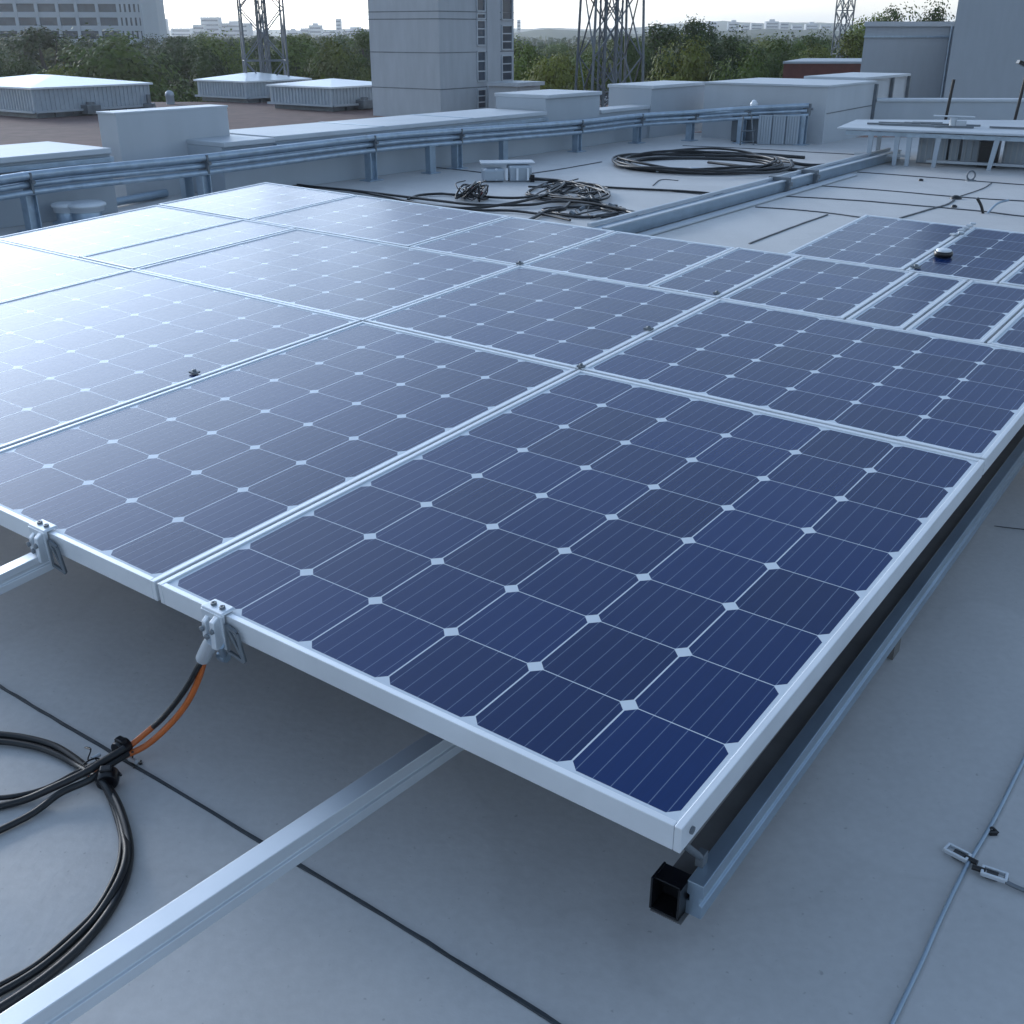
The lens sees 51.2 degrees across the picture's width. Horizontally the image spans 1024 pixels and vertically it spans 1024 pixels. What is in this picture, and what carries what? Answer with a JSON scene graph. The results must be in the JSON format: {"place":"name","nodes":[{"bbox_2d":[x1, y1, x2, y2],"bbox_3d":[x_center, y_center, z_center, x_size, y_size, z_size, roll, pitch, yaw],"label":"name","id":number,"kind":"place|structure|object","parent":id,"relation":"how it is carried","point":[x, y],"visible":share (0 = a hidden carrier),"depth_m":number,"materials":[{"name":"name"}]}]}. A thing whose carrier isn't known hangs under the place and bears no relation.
{"place":"outdoors","nodes":[
{"label":"outdoors","id":0,"kind":"place"},
{"bbox_2d":[172,29,857,45],"bbox_3d":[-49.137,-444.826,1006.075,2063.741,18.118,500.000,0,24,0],"label":"hills","id":1,"kind":"structure","parent":0,"point":[556,34],"depth_m":962.35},
{"bbox_2d":[169,21,861,36],"bbox_3d":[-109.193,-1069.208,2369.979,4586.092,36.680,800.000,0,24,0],"label":"hills","id":2,"kind":"structure","parent":0,"point":[722,25],"depth_m":2301.36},
{"bbox_2d":[163,0,957,29],"label":"sky","id":3,"kind":"structure","parent":0,"point":[533,14],"materials":[{"name":"white"}]},
{"bbox_2d":[782,58,861,78],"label":"brick building","id":4,"kind":"structure","parent":0,"point":[799,68],"depth_m":78.57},
{"label":"ground","id":5,"kind":"structure","parent":0,"visible":0},
{"bbox_2d":[2,46,42,75],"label":"broadleaf tree","id":6,"kind":"object","parent":5,"relation":"on","point":[25,68],"visible":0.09,"depth_m":92.09,"materials":[{"name":"green plant"}]},
{"bbox_2d":[0,24,89,77],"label":"broadleaf tree","id":7,"kind":"object","parent":5,"relation":"on","point":[41,38],"visible":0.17,"depth_m":114.10,"materials":[{"name":"green plant"}]},
{"bbox_2d":[0,0,167,56],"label":"highrise","id":8,"kind":"structure","parent":5,"relation":"on","point":[145,17],"depth_m":269.98,"materials":[{"name":"concrete"}]},
{"bbox_2d":[31,22,201,101],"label":"broadleaf tree","id":9,"kind":"object","parent":5,"relation":"on","point":[119,63],"visible":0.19,"depth_m":86.56,"materials":[{"name":"green plant"}]},
{"bbox_2d":[130,34,204,95],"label":"broadleaf tree","id":10,"kind":"object","parent":5,"relation":"on","point":[176,52],"visible":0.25,"depth_m":107.31,"materials":[{"name":"green plant"}]},
{"bbox_2d":[166,34,230,101],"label":"broadleaf tree","id":11,"kind":"object","parent":5,"relation":"on","point":[207,65],"visible":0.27,"depth_m":98.94,"materials":[{"name":"green plant"}]},
{"bbox_2d":[191,25,264,82],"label":"broadleaf tree","id":12,"kind":"object","parent":5,"relation":"on","point":[222,55],"visible":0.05,"depth_m":111.62,"materials":[{"name":"green plant"}]},
{"bbox_2d":[236,0,289,75],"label":"lattice mast","id":13,"kind":"object","parent":5,"relation":"on","point":[261,21],"visible":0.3,"depth_m":76.56,"materials":[{"name":"metal"}]},
{"bbox_2d":[263,31,339,79],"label":"broadleaf tree","id":14,"kind":"object","parent":5,"relation":"on","point":[296,48],"visible":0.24,"depth_m":113.81,"materials":[{"name":"green plant"}]},
{"bbox_2d":[303,29,371,80],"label":"broadleaf tree","id":15,"kind":"object","parent":5,"relation":"on","point":[333,63],"visible":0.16,"depth_m":101.06,"materials":[{"name":"green plant"}]},
{"bbox_2d":[339,26,370,79],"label":"broadleaf tree","id":16,"kind":"object","parent":5,"relation":"on","point":[361,38],"visible":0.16,"depth_m":127.37,"materials":[{"name":"green plant"}]},
{"bbox_2d":[0,102,996,146],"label":"roof","id":17,"kind":"structure","parent":5,"relation":"on","point":[82,130],"depth_m":58.97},
{"bbox_2d":[0,74,152,118],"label":"hvac housing","id":18,"kind":"object","parent":17,"relation":"on","point":[37,96],"visible":0.97,"depth_m":62.59,"materials":[{"name":"metal"}]},
{"bbox_2d":[193,72,311,102],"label":"hvac housing","id":19,"kind":"object","parent":17,"relation":"on","point":[250,87],"visible":0.68,"depth_m":74.81,"materials":[{"name":"metal"}]},
{"bbox_2d":[266,78,372,111],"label":"hvac housing","id":20,"kind":"object","parent":17,"relation":"on","point":[333,94],"visible":0.83,"depth_m":67.09,"materials":[{"name":"metal"}]},
{"bbox_2d":[368,0,513,115],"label":"stair tower","id":21,"kind":"structure","parent":17,"relation":"on","point":[431,56],"depth_m":60.68,"materials":[{"name":"concrete"}]},
{"bbox_2d":[487,80,544,108],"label":"roof shed","id":22,"kind":"structure","parent":17,"relation":"on","point":[504,86],"depth_m":60.38,"materials":[{"name":"grey metal"}]},
{"bbox_2d":[574,0,644,106],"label":"lattice mast","id":23,"kind":"object","parent":17,"relation":"on","point":[615,73],"visible":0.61,"depth_m":56.64,"materials":[{"name":"metal"}]},
{"bbox_2d":[860,22,954,97],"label":"grey building","id":24,"kind":"structure","parent":17,"relation":"on","point":[920,52],"depth_m":53.29,"materials":[{"name":"concrete"}]},
{"bbox_2d":[943,0,1023,97],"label":"grey building","id":25,"kind":"structure","parent":17,"relation":"on","point":[987,50],"depth_m":49.58,"materials":[{"name":"concrete"}]},
{"bbox_2d":[168,35,840,60],"bbox_3d":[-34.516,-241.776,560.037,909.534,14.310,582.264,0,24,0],"label":"woodland","id":26,"kind":"object","parent":5,"relation":"on","point":[551,41],"visible":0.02,"depth_m":596.46,"materials":[{"name":"green plant"}]},
{"bbox_2d":[0,133,1023,1023],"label":"flat roof","id":27,"kind":"structure","parent":5,"relation":"on","point":[828,903],"depth_m":2.29,"materials":[{"name":"concrete"}]},
{"bbox_2d":[0,552,53,594],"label":"mounting rail","id":28,"kind":"object","parent":27,"relation":"on","point":[21,570],"visible":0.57,"depth_m":2.63,"materials":[{"name":"metal"}]},
{"bbox_2d":[0,321,575,600],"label":"solar panel","id":29,"kind":"object","parent":28,"relation":"on","point":[146,496],"visible":0.79,"depth_m":3.11,"materials":[{"name":"glass"}]},
{"bbox_2d":[26,519,66,573],"bbox_3d":[-1.147,0.088,2.648,0.122,0.113,0.061,17,29,33],"label":"edge clamp","id":30,"kind":"object","parent":29,"relation":"attached to","point":[41,545],"visible":1,"depth_m":2.64,"materials":[{"name":"metal"}]},
{"bbox_2d":[0,141,117,227],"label":"parapet wall","id":31,"kind":"structure","parent":27,"relation":"on","point":[23,157],"depth_m":9.60,"materials":[{"name":"concrete"}]},
{"bbox_2d":[0,787,122,986],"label":"cable","id":32,"kind":"object","parent":27,"relation":"on","point":[68,936],"visible":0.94,"depth_m":2.04,"materials":[{"name":"black rubber"}]},
{"bbox_2d":[0,745,126,809],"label":"cable","id":33,"kind":"object","parent":27,"relation":"on","point":[72,778],"visible":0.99,"depth_m":2.38,"materials":[{"name":"black rubber"}]},
{"bbox_2d":[0,738,129,996],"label":"cable","id":34,"kind":"object","parent":27,"relation":"on","point":[71,942],"visible":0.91,"depth_m":2.11,"materials":[{"name":"black rubber"}]},
{"bbox_2d":[0,751,129,833],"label":"cable","id":35,"kind":"object","parent":27,"relation":"on","point":[44,804],"visible":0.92,"depth_m":2.37,"materials":[{"name":"black rubber"}]},
{"bbox_2d":[0,731,133,1012],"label":"cable","id":36,"kind":"object","parent":27,"relation":"on","point":[69,957],"visible":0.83,"depth_m":2.08,"materials":[{"name":"black rubber"}]},
{"bbox_2d":[95,765,121,789],"bbox_3d":[-0.917,0.597,2.424,0.069,0.059,0.058,0,24,0],"label":"cable tie","id":37,"kind":"object","parent":36,"relation":"attached to","point":[111,774],"visible":0.93,"depth_m":2.40,"materials":[{"name":"black plastic"}]},
{"bbox_2d":[68,200,105,221],"bbox_3d":[-3.802,-2.680,9.543,0.384,0.190,0.384,0,24,0],"label":"roof vent","id":38,"kind":"object","parent":27,"relation":"on","point":[83,209],"visible":0.79,"depth_m":9.43,"materials":[{"name":"metal"}]},
{"bbox_2d":[116,189,168,205],"bbox_3d":[-3.734,-3.123,10.637,0.079,0.080,0.830,11,26,23],"label":"pipe","id":39,"kind":"object","parent":27,"relation":"on","point":[139,197],"visible":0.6,"depth_m":10.66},
{"bbox_2d":[96,104,229,196],"bbox_3d":[-3.583,-3.780,11.193,0.304,0.840,1.406,17,29,33],"label":"roof housing","id":40,"kind":"object","parent":27,"relation":"on","point":[143,134],"visible":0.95,"depth_m":10.88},
{"bbox_2d":[0,732,463,1023],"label":"mounting rail","id":41,"kind":"object","parent":27,"relation":"on","point":[80,988],"visible":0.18,"depth_m":1.88,"materials":[{"name":"metal"}]},
{"bbox_2d":[187,134,276,192],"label":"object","id":42,"kind":"structure","parent":27,"relation":"on","point":[228,180],"depth_m":11.12,"materials":[{"name":"metal"}]},
{"bbox_2d":[0,684,560,1023],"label":"roof seam","id":43,"kind":"object","parent":27,"relation":"on","point":[518,999],"visible":0.96,"depth_m":2.14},
{"bbox_2d":[229,108,548,185],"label":"parapet wall","id":44,"kind":"structure","parent":27,"relation":"on","point":[337,169],"depth_m":12.87,"materials":[{"name":"concrete"}]},
{"bbox_2d":[0,103,813,231],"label":"pipe rail","id":45,"kind":"object","parent":27,"relation":"on","point":[27,182],"visible":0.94,"depth_m":11.79,"materials":[{"name":"metal"}]},
{"bbox_2d":[293,185,570,220],"bbox_3d":[-0.992,-3.114,10.690,3.879,0.024,0.268,18,30,35],"label":"cable","id":46,"kind":"object","parent":27,"relation":"on","point":[492,210],"visible":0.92,"depth_m":10.11,"materials":[{"name":"black rubber"}]},
{"bbox_2d":[297,184,633,211],"bbox_3d":[-0.748,-3.196,10.836,4.296,0.056,0.589,12,27,24],"label":"cable","id":47,"kind":"object","parent":27,"relation":"on","point":[479,204],"visible":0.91,"depth_m":10.53,"materials":[{"name":"black rubber"}]},
{"bbox_2d":[455,180,488,201],"bbox_3d":[-0.410,-3.294,10.929,0.348,0.176,0.618,0,24,0],"label":"cable tangle","id":48,"kind":"object","parent":27,"relation":"on","point":[473,189],"visible":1,"depth_m":10.82,"materials":[{"name":"black rubber"}]},
{"bbox_2d":[439,177,565,209],"bbox_3d":[0.060,-3.322,11.114,0.757,0.059,2.343,10,26,20],"label":"cable","id":49,"kind":"object","parent":27,"relation":"on","point":[519,201],"visible":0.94,"depth_m":10.48,"materials":[{"name":"black rubber"}]},
{"bbox_2d":[479,160,534,181],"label":"junction boxes","id":50,"kind":"object","parent":27,"relation":"on","point":[518,170],"visible":0.98,"depth_m":12.14,"materials":[{"name":"white metal"}]},
{"bbox_2d":[495,89,601,151],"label":"parapet wall","id":51,"kind":"structure","parent":27,"relation":"on","point":[560,105],"depth_m":15.26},
{"bbox_2d":[525,178,610,202],"bbox_3d":[0.580,-3.377,11.222,0.886,0.084,1.686,0,24,0],"label":"cable tangle","id":52,"kind":"object","parent":27,"relation":"on","point":[581,186],"visible":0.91,"depth_m":11.12,"materials":[{"name":"black rubber"}]},
{"bbox_2d":[538,203,625,218],"bbox_3d":[0.679,-2.830,10.038,0.870,0.058,0.875,0,24,0],"label":"cable tangle","id":53,"kind":"object","parent":27,"relation":"on","point":[610,213],"visible":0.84,"depth_m":10.00,"materials":[{"name":"black rubber"}]},
{"bbox_2d":[598,105,649,144],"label":"parapet wall","id":54,"kind":"structure","parent":27,"relation":"on","point":[613,136],"depth_m":16.44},
{"bbox_2d":[608,80,704,137],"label":"parapet wall","id":55,"kind":"structure","parent":27,"relation":"on","point":[662,96],"depth_m":17.26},
{"bbox_2d":[611,147,838,174],"bbox_3d":[2.600,-4.533,13.754,2.857,0.117,2.411,-18,30,-35],"label":"cable coil","id":56,"kind":"object","parent":27,"relation":"on","point":[769,161],"visible":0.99,"depth_m":13.69,"materials":[{"name":"black rubber"}]},
{"bbox_2d":[587,148,901,235],"bbox_3d":[2.967,-3.534,11.487,0.360,0.145,7.617,16,29,32],"label":"cable duct","id":57,"kind":"object","parent":27,"relation":"on","point":[812,176],"visible":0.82,"depth_m":10.49,"materials":[{"name":"metal"}]},
{"bbox_2d":[757,115,799,144],"bbox_3d":[4.000,-5.741,16.057,0.600,0.418,0.087,4,25,10],"label":"ribbed metal crate","id":58,"kind":"object","parent":27,"relation":"on","point":[778,131],"visible":1,"depth_m":16.04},
{"bbox_2d":[701,78,878,143],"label":"block","id":59,"kind":"structure","parent":27,"relation":"on","point":[835,103],"depth_m":16.62,"materials":[{"name":"metal"}]},
{"bbox_2d":[649,425,1023,924],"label":"mounting rail","id":60,"kind":"object","parent":27,"relation":"on","point":[693,880],"visible":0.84,"depth_m":2.35,"materials":[{"name":"metal"}]},
{"bbox_2d":[804,72,910,97],"bbox_3d":[6.057,-7.225,18.808,1.065,0.870,2.340,17,29,33],"label":"open frame","id":61,"kind":"object","parent":27,"relation":"on","point":[892,85],"visible":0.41,"depth_m":18.60,"materials":[{"name":"metal"}]},
{"bbox_2d":[837,120,1023,170],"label":"platform","id":62,"kind":"structure","parent":27,"relation":"on","point":[854,127],"depth_m":13.50,"materials":[{"name":"metal"}]},
{"bbox_2d":[867,115,1023,128],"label":"deck fittings","id":63,"kind":"object","parent":62,"relation":"on","point":[954,123],"visible":1,"depth_m":13.70,"materials":[{"name":"metal"}]},
{"bbox_2d":[916,133,950,163],"bbox_3d":[5.502,-4.747,13.921,0.356,0.356,0.366,13,27,26],"label":"ribbed crate","id":64,"kind":"object","parent":27,"relation":"on","point":[926,146],"visible":0.46,"depth_m":13.80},
{"bbox_2d":[874,98,1023,134],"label":"parapet wall","id":65,"kind":"structure","parent":27,"relation":"on","point":[929,108],"depth_m":17.49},
{"bbox_2d":[889,756,1023,1023],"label":"cord","id":66,"kind":"object","parent":27,"relation":"on","point":[910,985],"visible":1,"depth_m":2.09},
{"bbox_2d":[971,864,1023,892],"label":"cord connector","id":67,"kind":"object","parent":27,"relation":"on","point":[991,873],"visible":1,"depth_m":2.16,"materials":[{"name":"metal"}]},
{"bbox_2d":[1001,136,1023,167],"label":"ribbed crate","id":68,"kind":"object","parent":27,"relation":"on","point":[1013,152],"visible":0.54,"depth_m":13.37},
{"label":"support rail","id":69,"kind":"object","parent":27,"relation":"on","visible":0},
{"bbox_2d":[158,370,984,852],"bbox_3d":[0.251,0.033,2.673,1.330,0.155,1.728,17,29,33],"label":"solar panel","id":70,"kind":"object","parent":69,"relation":"on","point":[642,608],"visible":1,"depth_m":2.40,"materials":[{"name":"glass"}]},
{"bbox_2d":[199,599,246,663],"bbox_3d":[-0.617,0.259,2.294,0.122,0.113,0.061,17,29,33],"label":"edge clamp","id":71,"kind":"object","parent":70,"relation":"attached to","point":[217,628],"visible":0.97,"depth_m":2.28,"materials":[{"name":"metal"}]},
{"bbox_2d":[196,634,230,664],"bbox_3d":[-0.665,0.302,2.352,0.077,0.116,0.111,-4,25,-9],"label":"cable sleeve","id":72,"kind":"object","parent":71,"relation":"attached to","point":[205,653],"visible":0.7,"depth_m":2.35,"materials":[{"name":"plastic"}]},
{"bbox_2d":[88,665,205,776],"bbox_3d":[-0.835,0.454,2.445,0.294,0.287,0.072,-7,25,-14],"label":"cable","id":73,"kind":"object","parent":72,"relation":"hanging from","point":[167,726],"visible":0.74,"depth_m":2.49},
{"bbox_2d":[151,662,201,729],"bbox_3d":[-0.768,0.417,2.459,0.169,0.221,0.029,6,25,13],"label":"cable","id":74,"kind":"object","parent":72,"relation":"attached to","point":[176,701],"visible":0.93,"depth_m":2.47,"materials":[{"name":"black rubber"}]},
{"bbox_2d":[581,299,1023,474],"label":"solar panel","id":75,"kind":"object","parent":69,"relation":"on","point":[954,395],"visible":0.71,"depth_m":3.58,"materials":[{"name":"glass"}]},
{"bbox_2d":[720,256,913,319],"bbox_3d":[1.312,-0.945,4.557,0.519,0.100,0.845,17,29,33],"label":"solar panel","id":76,"kind":"object","parent":69,"relation":"on","point":[829,288],"visible":0.66,"depth_m":4.52,"materials":[{"name":"glass"}]},
{"bbox_2d":[846,273,967,329],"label":"solar panel","id":77,"kind":"object","parent":69,"relation":"on","point":[908,302],"visible":0.62,"depth_m":4.32,"materials":[{"name":"glass"}]},
{"bbox_2d":[906,280,1023,343],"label":"solar panel","id":78,"kind":"object","parent":69,"relation":"on","point":[978,311],"visible":0.71,"depth_m":4.16,"materials":[{"name":"glass"}]},
{"bbox_2d":[987,308,1023,349],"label":"solar panel","id":79,"kind":"object","parent":69,"relation":"on","point":[1010,334],"visible":0.52,"depth_m":3.90,"materials":[{"name":"glass"}]},
{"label":"support rail","id":80,"kind":"object","parent":27,"relation":"on","visible":0},
{"bbox_2d":[410,216,614,265],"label":"solar panel","id":81,"kind":"object","parent":80,"relation":"on","point":[511,240],"visible":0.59,"depth_m":5.39,"materials":[{"name":"glass"}]},
{"bbox_2d":[365,265,715,370],"bbox_3d":[0.130,-0.790,4.293,0.999,0.117,1.029,17,29,33],"label":"solar panel","id":82,"kind":"object","parent":80,"relation":"on","point":[562,319],"visible":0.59,"depth_m":4.23,"materials":[{"name":"glass"}]},
{"bbox_2d":[521,231,734,286],"bbox_3d":[0.560,-1.186,5.058,0.669,0.102,0.845,17,29,33],"label":"solar panel","id":83,"kind":"object","parent":80,"relation":"on","point":[635,259],"visible":0.62,"depth_m":5.02,"materials":[{"name":"glass"}]},
{"bbox_2d":[650,247,799,299],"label":"solar panel","id":84,"kind":"object","parent":80,"relation":"on","point":[728,272],"visible":0.62,"depth_m":4.75,"materials":[{"name":"glass"}]},
{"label":"support rail","id":85,"kind":"object","parent":27,"relation":"on","visible":0},
{"bbox_2d":[0,269,359,449],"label":"solar panel","id":86,"kind":"object","parent":85,"relation":"on","point":[76,352],"visible":0.75,"depth_m":4.00,"materials":[{"name":"glass"}]},
{"bbox_2d":[80,219,295,269],"bbox_3d":[-1.627,-1.356,5.462,0.419,0.107,1.029,17,29,33],"label":"solar panel","id":87,"kind":"object","parent":85,"relation":"on","point":[148,253],"visible":0.62,"depth_m":5.42,"materials":[{"name":"glass"}]},
{"bbox_2d":[135,229,516,321],"bbox_3d":[-0.865,-1.109,4.956,1.454,0.124,1.029,17,29,33],"label":"solar panel","id":88,"kind":"object","parent":85,"relation":"on","point":[361,280],"visible":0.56,"depth_m":4.89,"materials":[{"name":"glass"}]},
{"bbox_2d":[250,195,508,246],"bbox_3d":[-0.732,-1.603,5.917,1.165,0.110,0.845,17,29,33],"label":"solar panel","id":89,"kind":"object","parent":85,"relation":"on","point":[398,223],"visible":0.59,"depth_m":5.88,"materials":[{"name":"glass"}]},
{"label":"support rail","id":90,"kind":"object","parent":27,"relation":"on","visible":0},
{"bbox_2d":[0,240,129,301],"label":"solar panel","id":91,"kind":"object","parent":90,"relation":"on","point":[25,270],"visible":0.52,"depth_m":4.98,"materials":[{"name":"glass"}]},
{"bbox_2d":[0,205,240,257],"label":"solar panel","id":92,"kind":"object","parent":90,"relation":"on","point":[79,238],"visible":0.66,"depth_m":5.74,"materials":[{"name":"glass"}]},
{"bbox_2d":[158,182,354,219],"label":"solar panel","id":93,"kind":"object","parent":90,"relation":"on","point":[249,202],"visible":0.62,"depth_m":6.42,"materials":[{"name":"glass"}]},
{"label":"support rail","id":94,"kind":"object","parent":27,"relation":"on","visible":0},
{"bbox_2d":[786,215,970,270],"bbox_3d":[1.826,-1.321,5.277,0.551,0.110,1.050,17,29,33],"label":"solar panel","id":95,"kind":"object","parent":94,"relation":"on","point":[888,242],"visible":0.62,"depth_m":5.22,"materials":[{"name":"glass"}]},
{"bbox_2d":[906,227,1023,283],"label":"solar panel","id":96,"kind":"object","parent":94,"relation":"on","point":[996,256],"visible":0.64,"depth_m":4.92,"materials":[{"name":"glass"}]},
{"bbox_2d":[514,34,550,89],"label":"broadleaf tree","id":97,"kind":"object","parent":5,"relation":"on","point":[524,62],"visible":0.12,"depth_m":95.94,"materials":[{"name":"green plant"}]},
{"bbox_2d":[520,48,590,89],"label":"broadleaf tree","id":98,"kind":"object","parent":5,"relation":"on","point":[556,72],"visible":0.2,"depth_m":86.98,"materials":[{"name":"green plant"}]},
{"bbox_2d":[589,28,660,94],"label":"broadleaf tree","id":99,"kind":"object","parent":5,"relation":"on","point":[632,62],"visible":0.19,"depth_m":105.51,"materials":[{"name":"green plant"}]},
{"bbox_2d":[632,22,689,81],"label":"broadleaf tree","id":100,"kind":"object","parent":5,"relation":"on","point":[667,35],"visible":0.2,"depth_m":107.05,"materials":[{"name":"green plant"}]},
{"bbox_2d":[645,28,712,81],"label":"broadleaf tree","id":101,"kind":"object","parent":5,"relation":"on","point":[689,69],"visible":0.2,"depth_m":84.14,"materials":[{"name":"green plant"}]},
{"bbox_2d":[668,13,733,81],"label":"broadleaf tree","id":102,"kind":"object","parent":5,"relation":"on","point":[695,25],"visible":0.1,"depth_m":112.24,"materials":[{"name":"green plant"}]},
{"bbox_2d":[697,24,755,80],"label":"broadleaf tree","id":103,"kind":"object","parent":5,"relation":"on","point":[730,49],"visible":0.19,"depth_m":106.38,"materials":[{"name":"green plant"}]},
{"bbox_2d":[709,44,772,80],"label":"broadleaf tree","id":104,"kind":"object","parent":5,"relation":"on","point":[750,72],"visible":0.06,"depth_m":77.19,"materials":[{"name":"green plant"}]},
{"bbox_2d":[742,43,786,77],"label":"broadleaf tree","id":105,"kind":"object","parent":5,"relation":"on","point":[770,66],"visible":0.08,"depth_m":102.14,"materials":[{"name":"green plant"}]},
{"bbox_2d":[764,29,808,77],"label":"broadleaf tree","id":106,"kind":"object","parent":5,"relation":"on","point":[776,46],"visible":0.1,"depth_m":110.03,"materials":[{"name":"green plant"}]},
{"bbox_2d":[831,0,855,57],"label":"lattice mast","id":107,"kind":"object","parent":5,"relation":"on","point":[843,14],"visible":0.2,"depth_m":118.03,"materials":[{"name":"metal"}]},
{"bbox_2d":[836,30,864,57],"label":"broadleaf tree","id":108,"kind":"object","parent":5,"relation":"on","point":[851,46],"visible":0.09,"depth_m":100.45,"materials":[{"name":"green plant"}]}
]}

